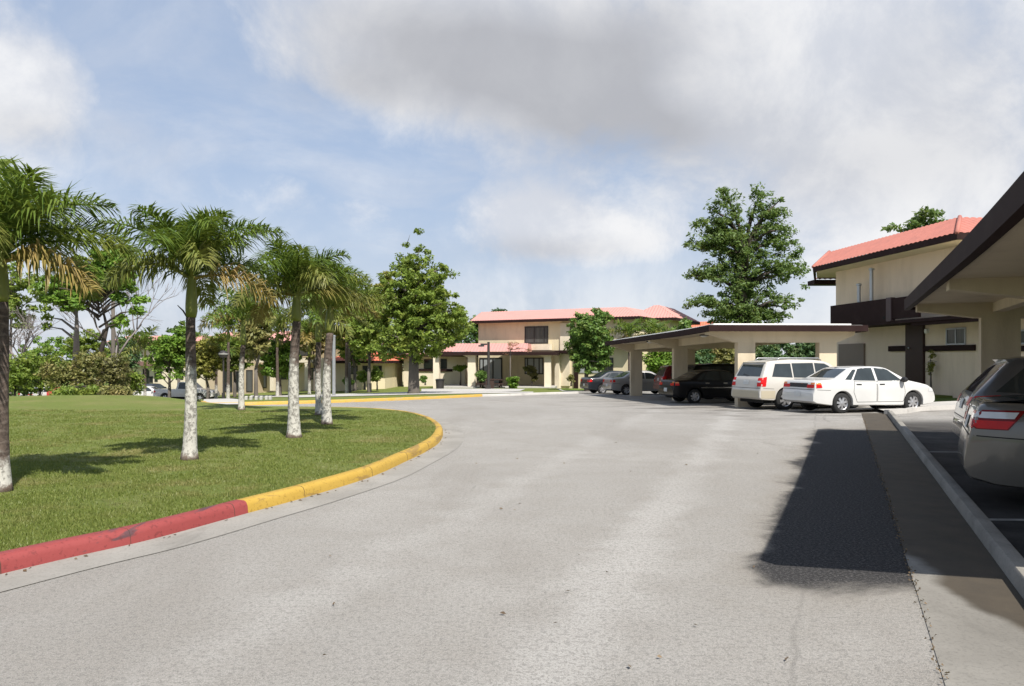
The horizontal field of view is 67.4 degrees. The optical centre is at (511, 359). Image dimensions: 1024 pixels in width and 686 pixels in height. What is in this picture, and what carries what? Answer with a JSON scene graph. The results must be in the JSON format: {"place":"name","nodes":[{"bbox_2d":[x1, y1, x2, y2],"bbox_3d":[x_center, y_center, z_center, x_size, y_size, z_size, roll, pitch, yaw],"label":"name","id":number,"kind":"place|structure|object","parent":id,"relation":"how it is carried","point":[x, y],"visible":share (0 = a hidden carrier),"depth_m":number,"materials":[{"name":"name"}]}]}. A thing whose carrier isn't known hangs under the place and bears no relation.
{"place":"outdoors","nodes":[
{"label":"outdoors","id":0,"kind":"place"},
{"bbox_2d":[0,395,435,551],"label":"lawn","id":1,"kind":"structure","parent":0,"point":[141,403],"depth_m":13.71,"materials":[{"name":"green plant"}]},
{"bbox_2d":[9,352,40,395],"bbox_3d":[-21.673,0.786,33.550,2.056,2.302,1.839,0,0,0],"label":"shrub","id":2,"kind":"object","parent":1,"relation":"on","point":[16,373],"visible":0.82,"depth_m":33.33,"materials":[{"name":"green plant"}]},
{"bbox_2d":[9,372,42,395],"bbox_3d":[-22.997,1.235,36.026,2.221,1.850,2.094,0,0,0],"label":"shrub","id":3,"kind":"object","parent":1,"relation":"on","point":[27,393],"visible":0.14,"depth_m":35.80,"materials":[{"name":"green plant"}]},
{"bbox_2d":[17,344,66,395],"bbox_3d":[-21.185,0.655,34.532,2.099,2.707,2.019,0,0,-37],"label":"shrub","id":4,"kind":"object","parent":1,"relation":"on","point":[39,385],"visible":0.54,"depth_m":34.34,"materials":[{"name":"green plant"}]},
{"bbox_2d":[33,360,94,388],"bbox_3d":[-19.305,0.921,33.123,2.323,1.854,2.041,0,0,0],"label":"shrub","id":5,"kind":"object","parent":1,"relation":"on","point":[60,374],"visible":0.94,"depth_m":32.93,"materials":[{"name":"green plant"}]},
{"bbox_2d":[0,156,144,492],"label":"palm tree","id":6,"kind":"object","parent":1,"relation":"on","point":[21,216],"visible":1,"depth_m":8.59,"materials":[{"name":"green plant"}]},
{"bbox_2d":[47,384,101,394],"bbox_3d":[-18.084,1.346,31.943,2.242,0.730,2.074,0,0,-45],"label":"shrub","id":7,"kind":"object","parent":1,"relation":"on","point":[80,389],"visible":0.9,"depth_m":31.50,"materials":[{"name":"green plant"}]},
{"bbox_2d":[65,349,109,385],"bbox_3d":[-18.691,0.711,33.764,1.742,2.356,1.835,0,0,-10],"label":"shrub","id":8,"kind":"object","parent":1,"relation":"on","point":[82,362],"visible":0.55,"depth_m":33.57,"materials":[{"name":"green plant"}]},
{"bbox_2d":[87,352,133,386],"bbox_3d":[-17.255,0.732,32.892,1.834,2.120,1.727,0,0,0],"label":"shrub","id":9,"kind":"object","parent":1,"relation":"on","point":[114,366],"visible":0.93,"depth_m":32.84,"materials":[{"name":"green plant"}]},
{"bbox_2d":[95,383,135,394],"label":"shrub","id":10,"kind":"object","parent":1,"relation":"on","point":[115,389],"visible":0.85,"depth_m":31.97,"materials":[{"name":"green plant"}]},
{"bbox_2d":[93,200,289,460],"bbox_3d":[-4.704,-0.372,11.356,2.508,3.763,2.638,0,0,40],"label":"palm tree","id":11,"kind":"object","parent":1,"relation":"on","point":[200,243],"visible":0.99,"depth_m":11.20,"materials":[{"name":"green plant"}]},
{"bbox_2d":[198,283,289,409],"bbox_3d":[-7.968,-0.469,23.061,2.737,4.028,3.094,0,0,0],"label":"palm tree","id":12,"kind":"object","parent":1,"relation":"on","point":[243,315],"visible":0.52,"depth_m":22.91,"materials":[{"name":"green plant"}]},
{"bbox_2d":[219,237,372,438],"bbox_3d":[-4.071,-0.399,14.580,2.876,3.815,2.910,0,0,0],"label":"palm tree","id":13,"kind":"object","parent":1,"relation":"on","point":[301,273],"visible":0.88,"depth_m":14.48,"materials":[{"name":"green plant"}]},
{"bbox_2d":[266,297,369,415],"bbox_3d":[-5.278,-0.387,20.739,2.614,3.834,2.664,0,0,31],"label":"palm tree","id":14,"kind":"object","parent":1,"relation":"on","point":[315,321],"visible":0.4,"depth_m":20.68,"materials":[{"name":"green plant"}]},
{"bbox_2d":[270,259,387,424],"bbox_3d":[-4.188,-0.462,17.543,2.774,3.956,2.754,0,0,0],"label":"palm tree","id":15,"kind":"object","parent":1,"relation":"on","point":[328,317],"visible":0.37,"depth_m":17.57,"materials":[{"name":"green plant"}]},
{"bbox_2d":[203,398,237,403],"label":"path","id":16,"kind":"structure","parent":0,"point":[220,400],"depth_m":32.92,"materials":[{"name":"concrete"}]},
{"bbox_2d":[197,385,562,401],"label":"lawn","id":17,"kind":"structure","parent":0,"point":[402,388],"depth_m":53.60,"materials":[{"name":"green plant"}]},
{"bbox_2d":[184,336,226,398],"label":"broadleaf tree","id":18,"kind":"object","parent":17,"relation":"on","point":[208,358],"visible":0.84,"depth_m":59.53,"materials":[{"name":"green plant"}]},
{"bbox_2d":[199,306,240,398],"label":"palm tree","id":19,"kind":"object","parent":17,"relation":"on","point":[227,325],"visible":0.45,"depth_m":57.89,"materials":[{"name":"green plant"}]},
{"bbox_2d":[196,331,247,398],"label":"palm tree","id":20,"kind":"object","parent":17,"relation":"on","point":[206,336],"visible":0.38,"depth_m":63.87,"materials":[{"name":"green plant"}]},
{"bbox_2d":[221,330,254,396],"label":"broadleaf tree","id":21,"kind":"object","parent":17,"relation":"on","point":[233,362],"visible":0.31,"depth_m":65.72,"materials":[{"name":"green plant"}]},
{"bbox_2d":[234,303,276,397],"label":"broadleaf tree","id":22,"kind":"object","parent":17,"relation":"on","point":[258,337],"visible":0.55,"depth_m":55.72,"materials":[{"name":"green plant"}]},
{"bbox_2d":[256,333,302,394],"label":"broadleaf tree","id":23,"kind":"object","parent":17,"relation":"on","point":[268,365],"visible":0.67,"depth_m":61.42,"materials":[{"name":"green plant"}]},
{"bbox_2d":[263,308,308,395],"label":"palm tree","id":24,"kind":"object","parent":17,"relation":"on","point":[282,327],"visible":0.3,"depth_m":59.90,"materials":[{"name":"green plant"}]},
{"bbox_2d":[279,320,337,393],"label":"palm tree","id":25,"kind":"object","parent":17,"relation":"on","point":[309,332],"visible":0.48,"depth_m":61.55,"materials":[{"name":"green plant"}]},
{"bbox_2d":[299,326,325,390],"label":"broadleaf tree","id":26,"kind":"object","parent":17,"relation":"on","point":[304,348],"visible":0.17,"depth_m":69.77,"materials":[{"name":"green plant"}]},
{"bbox_2d":[332,335,335,395],"bbox_3d":[-10.206,0.417,44.000,0.230,3.683,0.230,0,0,0],"label":"metal post","id":27,"kind":"object","parent":17,"relation":"on","point":[334,367],"visible":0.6,"depth_m":43.92,"materials":[{"name":"metal"}]},
{"bbox_2d":[315,302,369,392],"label":"palm tree","id":28,"kind":"object","parent":17,"relation":"on","point":[346,366],"visible":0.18,"depth_m":57.90,"materials":[{"name":"green plant"}]},
{"bbox_2d":[333,274,371,391],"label":"broadleaf tree","id":29,"kind":"object","parent":17,"relation":"on","point":[340,341],"visible":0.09,"depth_m":59.87,"materials":[{"name":"green plant"}]},
{"bbox_2d":[336,330,368,390],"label":"broadleaf tree","id":30,"kind":"object","parent":17,"relation":"on","point":[354,359],"visible":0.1,"depth_m":63.89,"materials":[{"name":"green plant"}]},
{"bbox_2d":[356,370,366,389],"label":"sapling","id":31,"kind":"object","parent":17,"relation":"on","point":[361,377],"visible":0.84,"depth_m":57.76,"materials":[{"name":"green plant"}]},
{"bbox_2d":[343,302,387,392],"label":"broadleaf tree","id":32,"kind":"object","parent":17,"relation":"on","point":[367,336],"visible":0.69,"depth_m":55.52,"materials":[{"name":"green plant"}]},
{"bbox_2d":[371,366,383,390],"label":"sapling","id":33,"kind":"object","parent":17,"relation":"on","point":[376,373],"visible":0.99,"depth_m":56.86,"materials":[{"name":"green plant"}]},
{"bbox_2d":[368,228,475,393],"bbox_3d":[-5.461,-2.830,46.049,5.907,10.116,6.116,0,0,37],"label":"bushy tree","id":34,"kind":"object","parent":17,"relation":"on","point":[415,319],"visible":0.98,"depth_m":45.21,"materials":[{"name":"green plant"}]},
{"bbox_2d":[478,342,490,388],"bbox_3d":[-2.088,0.648,58.500,0.942,4.019,0.400,0,0,0],"label":"lamp post","id":35,"kind":"object","parent":17,"relation":"on","point":[488,385],"visible":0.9,"depth_m":58.41,"materials":[{"name":"metal"}]},
{"bbox_2d":[504,376,519,388],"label":"shrub","id":36,"kind":"object","parent":17,"relation":"on","point":[512,384],"visible":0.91,"depth_m":59.82,"materials":[{"name":"green plant"}]},
{"bbox_2d":[251,391,532,397],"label":"path","id":37,"kind":"structure","parent":0,"point":[367,394],"depth_m":46.82,"materials":[{"name":"concrete"}]},
{"bbox_2d":[421,389,523,391],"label":"path","id":38,"kind":"structure","parent":0,"point":[461,390],"depth_m":53.53,"materials":[{"name":"concrete"}]},
{"bbox_2d":[13,365,957,401],"bbox_3d":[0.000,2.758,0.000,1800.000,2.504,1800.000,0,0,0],"label":"ground","id":39,"kind":"structure","parent":0,"point":[944,399],"depth_m":61.77,"materials":[{"name":"green plant"}]},
{"bbox_2d":[7,261,50,395],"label":"broadleaf tree","id":40,"kind":"object","parent":39,"relation":"on","point":[14,300],"visible":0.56,"depth_m":59.89,"materials":[{"name":"green plant"}]},
{"bbox_2d":[17,336,72,383],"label":"broadleaf tree","id":41,"kind":"object","parent":39,"relation":"on","point":[58,342],"visible":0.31,"depth_m":84.40,"materials":[{"name":"green plant"}]},
{"bbox_2d":[62,329,110,367],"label":"broadleaf tree","id":42,"kind":"object","parent":39,"relation":"on","point":[94,344],"visible":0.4,"depth_m":69.58,"materials":[{"name":"green plant"}]},
{"bbox_2d":[87,244,140,384],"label":"broadleaf tree","id":43,"kind":"object","parent":39,"relation":"on","point":[112,334],"visible":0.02,"depth_m":51.89,"materials":[{"name":"green plant"}]},
{"bbox_2d":[105,336,143,373],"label":"broadleaf tree","id":44,"kind":"object","parent":39,"relation":"on","point":[133,363],"visible":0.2,"depth_m":75.72,"materials":[{"name":"green plant"}]},
{"bbox_2d":[109,324,160,395],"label":"palm tree","id":45,"kind":"object","parent":39,"relation":"on","point":[143,339],"visible":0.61,"depth_m":65.53,"materials":[{"name":"green plant"}]},
{"bbox_2d":[107,335,204,388],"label":"building","id":46,"kind":"structure","parent":39,"relation":"on","point":[150,378],"depth_m":89.60,"materials":[{"name":"beige paint"}]},
{"bbox_2d":[141,325,185,397],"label":"broadleaf tree","id":47,"kind":"object","parent":39,"relation":"on","point":[168,351],"visible":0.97,"depth_m":61.59,"materials":[{"name":"green plant"}]},
{"bbox_2d":[165,320,199,383],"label":"broadleaf tree","id":48,"kind":"object","parent":39,"relation":"on","point":[181,323],"visible":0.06,"depth_m":67.90,"materials":[{"name":"green plant"}]},
{"bbox_2d":[196,332,263,394],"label":"building","id":49,"kind":"structure","parent":39,"relation":"on","point":[248,380],"depth_m":76.93,"materials":[{"name":"beige paint"}]},
{"bbox_2d":[246,370,252,391],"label":"window","id":50,"kind":"structure","parent":49,"relation":"in","point":[249,373],"depth_m":76.32,"materials":[{"name":"glass"}]},
{"bbox_2d":[259,331,403,391],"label":"building","id":51,"kind":"structure","parent":39,"relation":"on","point":[269,384],"depth_m":75.52,"materials":[{"name":"beige paint"}]},
{"bbox_2d":[336,352,403,390],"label":"house","id":52,"kind":"structure","parent":39,"relation":"on","point":[391,369],"depth_m":66.44,"materials":[{"name":"beige paint"}]},
{"bbox_2d":[396,353,477,386],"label":"house","id":53,"kind":"structure","parent":39,"relation":"on","point":[449,374],"depth_m":68.96,"materials":[{"name":"beige paint"}]},
{"bbox_2d":[466,314,477,343],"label":"broadleaf tree","id":54,"kind":"object","parent":39,"relation":"on","point":[474,332],"visible":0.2,"depth_m":91.34,"materials":[{"name":"green plant"}]},
{"bbox_2d":[522,365,538,384],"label":"shrub","id":55,"kind":"object","parent":39,"relation":"on","point":[530,370],"visible":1,"depth_m":62.68,"materials":[{"name":"green plant"}]},
{"bbox_2d":[433,307,666,388],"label":"townhouse","id":56,"kind":"structure","parent":39,"relation":"on","point":[542,335],"depth_m":65.15,"materials":[{"name":"beige paint"}]},
{"bbox_2d":[479,358,501,384],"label":"sliding door","id":57,"kind":"structure","parent":56,"relation":"in","point":[495,363],"depth_m":68.10,"materials":[{"name":"paint"}]},
{"bbox_2d":[525,358,542,373],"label":"window","id":58,"kind":"structure","parent":56,"relation":"in","point":[536,362],"depth_m":66.05,"materials":[{"name":"glass"}]},
{"bbox_2d":[525,326,547,343],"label":"window","id":59,"kind":"structure","parent":56,"relation":"in","point":[533,334],"depth_m":66.05,"materials":[{"name":"glass"}]},
{"bbox_2d":[563,307,614,390],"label":"round tree","id":60,"kind":"object","parent":39,"relation":"on","point":[589,351],"visible":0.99,"depth_m":54.33,"materials":[{"name":"green plant"}]},
{"bbox_2d":[607,315,656,370],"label":"palm tree","id":61,"kind":"object","parent":39,"relation":"on","point":[629,328],"visible":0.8,"depth_m":55.80,"materials":[{"name":"green plant"}]},
{"bbox_2d":[642,352,671,373],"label":"broadleaf tree","id":62,"kind":"object","parent":39,"relation":"on","point":[654,361],"visible":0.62,"depth_m":55.48,"materials":[{"name":"green plant"}]},
{"bbox_2d":[642,305,699,329],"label":"townhouse","id":63,"kind":"structure","parent":39,"relation":"on","point":[658,312],"depth_m":65.38,"materials":[{"name":"red tile"}]},
{"bbox_2d":[671,317,691,329],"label":"broadleaf tree","id":64,"kind":"object","parent":39,"relation":"on","point":[684,324],"visible":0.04,"depth_m":61.74,"materials":[{"name":"green plant"}]},
{"bbox_2d":[695,349,715,363],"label":"broadleaf tree","id":65,"kind":"object","parent":39,"relation":"on","point":[703,356],"visible":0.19,"depth_m":57.48,"materials":[{"name":"green plant"}]},
{"bbox_2d":[709,349,734,363],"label":"broadleaf tree","id":66,"kind":"object","parent":39,"relation":"on","point":[725,356],"visible":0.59,"depth_m":59.29,"materials":[{"name":"yellow plant"}]},
{"bbox_2d":[681,181,810,323],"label":"tall tree","id":67,"kind":"object","parent":39,"relation":"on","point":[721,237],"visible":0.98,"depth_m":65.48,"materials":[{"name":"green plant"}]},
{"bbox_2d":[755,343,791,359],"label":"broadleaf tree","id":68,"kind":"object","parent":39,"relation":"on","point":[768,351],"visible":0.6,"depth_m":61.37,"materials":[{"name":"green plant"}]},
{"bbox_2d":[784,343,814,359],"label":"broadleaf tree","id":69,"kind":"object","parent":39,"relation":"on","point":[803,350],"visible":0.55,"depth_m":63.36,"materials":[{"name":"green plant"}]},
{"bbox_2d":[881,206,948,232],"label":"tall tree","id":70,"kind":"object","parent":39,"relation":"on","point":[918,220],"visible":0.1,"depth_m":55.73,"materials":[{"name":"green plant"}]},
{"bbox_2d":[808,215,1023,397],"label":"townhouse","id":71,"kind":"structure","parent":39,"relation":"on","point":[880,281],"depth_m":34.19,"materials":[{"name":"beige paint"}]},
{"bbox_2d":[838,343,864,365],"bbox_3d":[17.204,0.149,38.918,0.100,1.919,2.318,0,0,-6],"label":"meter door","id":72,"kind":"structure","parent":71,"relation":"in","point":[848,354],"depth_m":38.83,"materials":[{"name":"grey metal"}]},
{"bbox_2d":[905,325,924,383],"bbox_3d":[17.714,-0.047,33.823,0.200,3.241,1.220,0,0,-6],"label":"door","id":73,"kind":"structure","parent":71,"relation":"in","point":[914,335],"depth_m":33.70,"materials":[{"name":"brown paint"}]},
{"bbox_2d":[946,327,965,344],"bbox_3d":[18.070,-0.956,31.272,0.050,0.695,1.174,0,0,-6],"label":"window","id":74,"kind":"structure","parent":71,"relation":"in","point":[954,336],"depth_m":31.24,"materials":[{"name":"glass"}]},
{"bbox_2d":[934,394,952,397],"bbox_3d":[17.750,1.560,33.250,0.900,0.180,3.500,0,0,0],"label":"lawn strip","id":75,"kind":"object","parent":39,"relation":"on","point":[943,396],"visible":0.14,"depth_m":31.50,"materials":[{"name":"green plant"}]},
{"bbox_2d":[922,350,936,387],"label":"climbing plant","id":76,"kind":"object","parent":75,"relation":"on","point":[931,365],"visible":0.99,"depth_m":32.38,"materials":[{"name":"green plant"}]},
{"bbox_2d":[0,390,1023,685],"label":"road","id":77,"kind":"structure","parent":0,"point":[426,574],"depth_m":5.72,"materials":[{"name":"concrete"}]},
{"bbox_2d":[9,306,59,395],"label":"bare tree","id":78,"kind":"object","parent":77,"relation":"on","point":[26,337],"visible":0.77,"depth_m":49.61,"materials":[{"name":"grey plant"}]},
{"bbox_2d":[27,255,94,383],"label":"tree","id":79,"kind":"object","parent":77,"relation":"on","point":[75,328],"visible":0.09,"depth_m":45.81,"materials":[{"name":"green plant"}]},
{"bbox_2d":[30,249,150,394],"bbox_3d":[-23.779,-1.907,44.047,6.461,9.199,3.856,0,0,0],"label":"umbrella tree","id":80,"kind":"object","parent":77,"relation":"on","point":[61,297],"visible":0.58,"depth_m":43.60,"materials":[{"name":"green plant"}]},
{"bbox_2d":[51,274,178,354],"bbox_3d":[-31.010,-2.127,60.739,8.587,11.843,12.104,0,0,0],"label":"bare tree","id":81,"kind":"object","parent":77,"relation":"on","point":[116,335],"visible":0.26,"depth_m":61.51,"materials":[{"name":"grey plant"}]},
{"bbox_2d":[111,370,146,394],"bbox_3d":[-17.092,1.139,34.157,1.516,1.529,1.405,0,0,0],"label":"shrub","id":82,"kind":"object","parent":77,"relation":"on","point":[136,385],"visible":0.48,"depth_m":34.13,"materials":[{"name":"green plant"}]},
{"bbox_2d":[153,382,219,399],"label":"pickup","id":83,"kind":"object","parent":77,"relation":"on","point":[178,392],"visible":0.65,"depth_m":65.04,"materials":[{"name":"white paint"}]},
{"bbox_2d":[0,416,463,591],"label":"gutter","id":84,"kind":"object","parent":77,"relation":"on","point":[452,439],"visible":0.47,"depth_m":7.33,"materials":[{"name":"concrete"}]},
{"bbox_2d":[0,407,442,573],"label":"kerb","id":85,"kind":"structure","parent":84,"relation":"on","point":[35,554],"depth_m":7.27,"materials":[{"name":"red paint"}]},
{"bbox_2d":[5,430,788,666],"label":"fallen leaves","id":86,"kind":"object","parent":84,"relation":"on","point":[659,655],"visible":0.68,"depth_m":6.12,"materials":[{"name":"brown plant"}]},
{"bbox_2d":[201,394,482,404],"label":"kerb","id":87,"kind":"structure","parent":77,"relation":"on","point":[352,400],"depth_m":33.91,"materials":[{"name":"yellow concrete"}]},
{"bbox_2d":[482,389,578,396],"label":"kerb","id":88,"kind":"structure","parent":77,"relation":"on","point":[539,393],"depth_m":45.17,"materials":[{"name":"concrete"}]},
{"bbox_2d":[580,371,623,393],"bbox_3d":[6.622,1.416,49.087,4.310,1.444,2.048,0,0,-15],"label":"sedan","id":89,"kind":"object","parent":77,"relation":"on","point":[593,384],"visible":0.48,"depth_m":48.10,"materials":[{"name":"grey paint"}]},
{"bbox_2d":[602,370,657,394],"bbox_3d":[7.706,1.352,46.021,4.310,1.444,2.048,0,0,-13],"label":"sedan","id":90,"kind":"object","parent":77,"relation":"on","point":[619,384],"visible":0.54,"depth_m":45.20,"materials":[{"name":"grey metal"}]},
{"bbox_2d":[653,364,690,389],"bbox_3d":[9.977,1.098,40.578,4.680,1.715,2.140,0,0,-4],"label":"suv","id":91,"kind":"object","parent":77,"relation":"on","point":[664,372],"visible":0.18,"depth_m":40.13,"materials":[{"name":"red paint"}]},
{"bbox_2d":[658,370,734,402],"bbox_3d":[8.505,1.109,32.487,4.310,1.384,2.048,0,0,-12],"label":"sedan","id":92,"kind":"object","parent":77,"relation":"on","point":[694,386],"visible":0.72,"depth_m":31.62,"materials":[{"name":"black paint"}]},
{"bbox_2d":[688,363,734,398],"bbox_3d":[10.588,1.028,37.257,4.680,1.715,2.140,0,0,-6],"label":"suv","id":93,"kind":"object","parent":77,"relation":"on","point":[717,366],"visible":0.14,"depth_m":36.45,"materials":[{"name":"black paint"}]},
{"bbox_2d":[605,323,867,406],"bbox_3d":[8.988,0.385,35.605,5.744,3.469,17.257,0,0,-5],"label":"carport","id":94,"kind":"object","parent":77,"relation":"on","point":[743,340],"visible":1,"depth_m":27.80,"materials":[{"name":"paint"}]},
{"bbox_2d":[731,357,858,409],"bbox_3d":[10.181,0.804,26.864,4.685,1.765,2.140,0,0,-17],"label":"suv","id":95,"kind":"object","parent":77,"relation":"on","point":[757,383],"visible":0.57,"depth_m":25.83,"materials":[{"name":"white paint"}]},
{"bbox_2d":[782,366,934,412],"bbox_3d":[11.126,0.918,24.621,4.569,1.454,2.109,0,0,-15],"label":"sedan","id":96,"kind":"object","parent":77,"relation":"on","point":[839,389],"visible":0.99,"depth_m":23.83,"materials":[{"name":"white paint"}]},
{"bbox_2d":[884,405,955,413],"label":"kerb","id":97,"kind":"structure","parent":77,"relation":"on","point":[920,408],"depth_m":24.15,"materials":[{"name":"concrete"}]},
{"bbox_2d":[861,413,1023,685],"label":"gutter","id":98,"kind":"object","parent":77,"relation":"on","point":[968,593],"visible":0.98,"depth_m":5.60,"materials":[{"name":"concrete"}]},
{"bbox_2d":[862,417,949,682],"bbox_3d":[5.696,1.593,11.992,0.108,0.034,20.725,0,0,24],"label":"grit","id":99,"kind":"object","parent":98,"relation":"on","point":[905,551],"visible":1,"depth_m":5.80,"materials":[{"name":"grey stone"}]},
{"bbox_2d":[887,411,1023,598],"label":"kerb","id":100,"kind":"structure","parent":77,"relation":"on","point":[1008,558],"depth_m":7.30,"materials":[{"name":"concrete"}]},
{"bbox_2d":[904,171,1023,375],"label":"carport","id":101,"kind":"object","parent":77,"relation":"on","point":[977,271],"visible":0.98,"depth_m":10.06,"materials":[{"name":"paint"}]},
{"bbox_2d":[952,356,1023,437],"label":"suv","id":102,"kind":"object","parent":77,"relation":"on","point":[1001,377],"visible":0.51,"depth_m":11.09,"materials":[{"name":"silver metal"}]},
{"bbox_2d":[958,395,1023,488],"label":"saloon","id":103,"kind":"object","parent":77,"relation":"on","point":[991,445],"visible":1,"depth_m":8.24,"materials":[{"name":"silver metal"}]},
{"bbox_2d":[977,395,1023,401],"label":"rear window","id":104,"kind":"structure","parent":103,"relation":"in","point":[1008,398],"depth_m":8.98,"materials":[{"name":"black glass"}]},
{"bbox_2d":[0,0,1023,360],"label":"sky","id":105,"kind":"structure","parent":0,"point":[550,154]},
{"bbox_2d":[634,318,673,335],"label":"palm tree","id":106,"kind":"object","parent":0,"point":[660,325],"visible":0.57,"depth_m":56.87,"materials":[{"name":"green plant"}]},
{"bbox_2d":[876,401,956,409],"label":"path","id":107,"kind":"structure","parent":0,"point":[886,407],"depth_m":25.49,"materials":[{"name":"concrete"}]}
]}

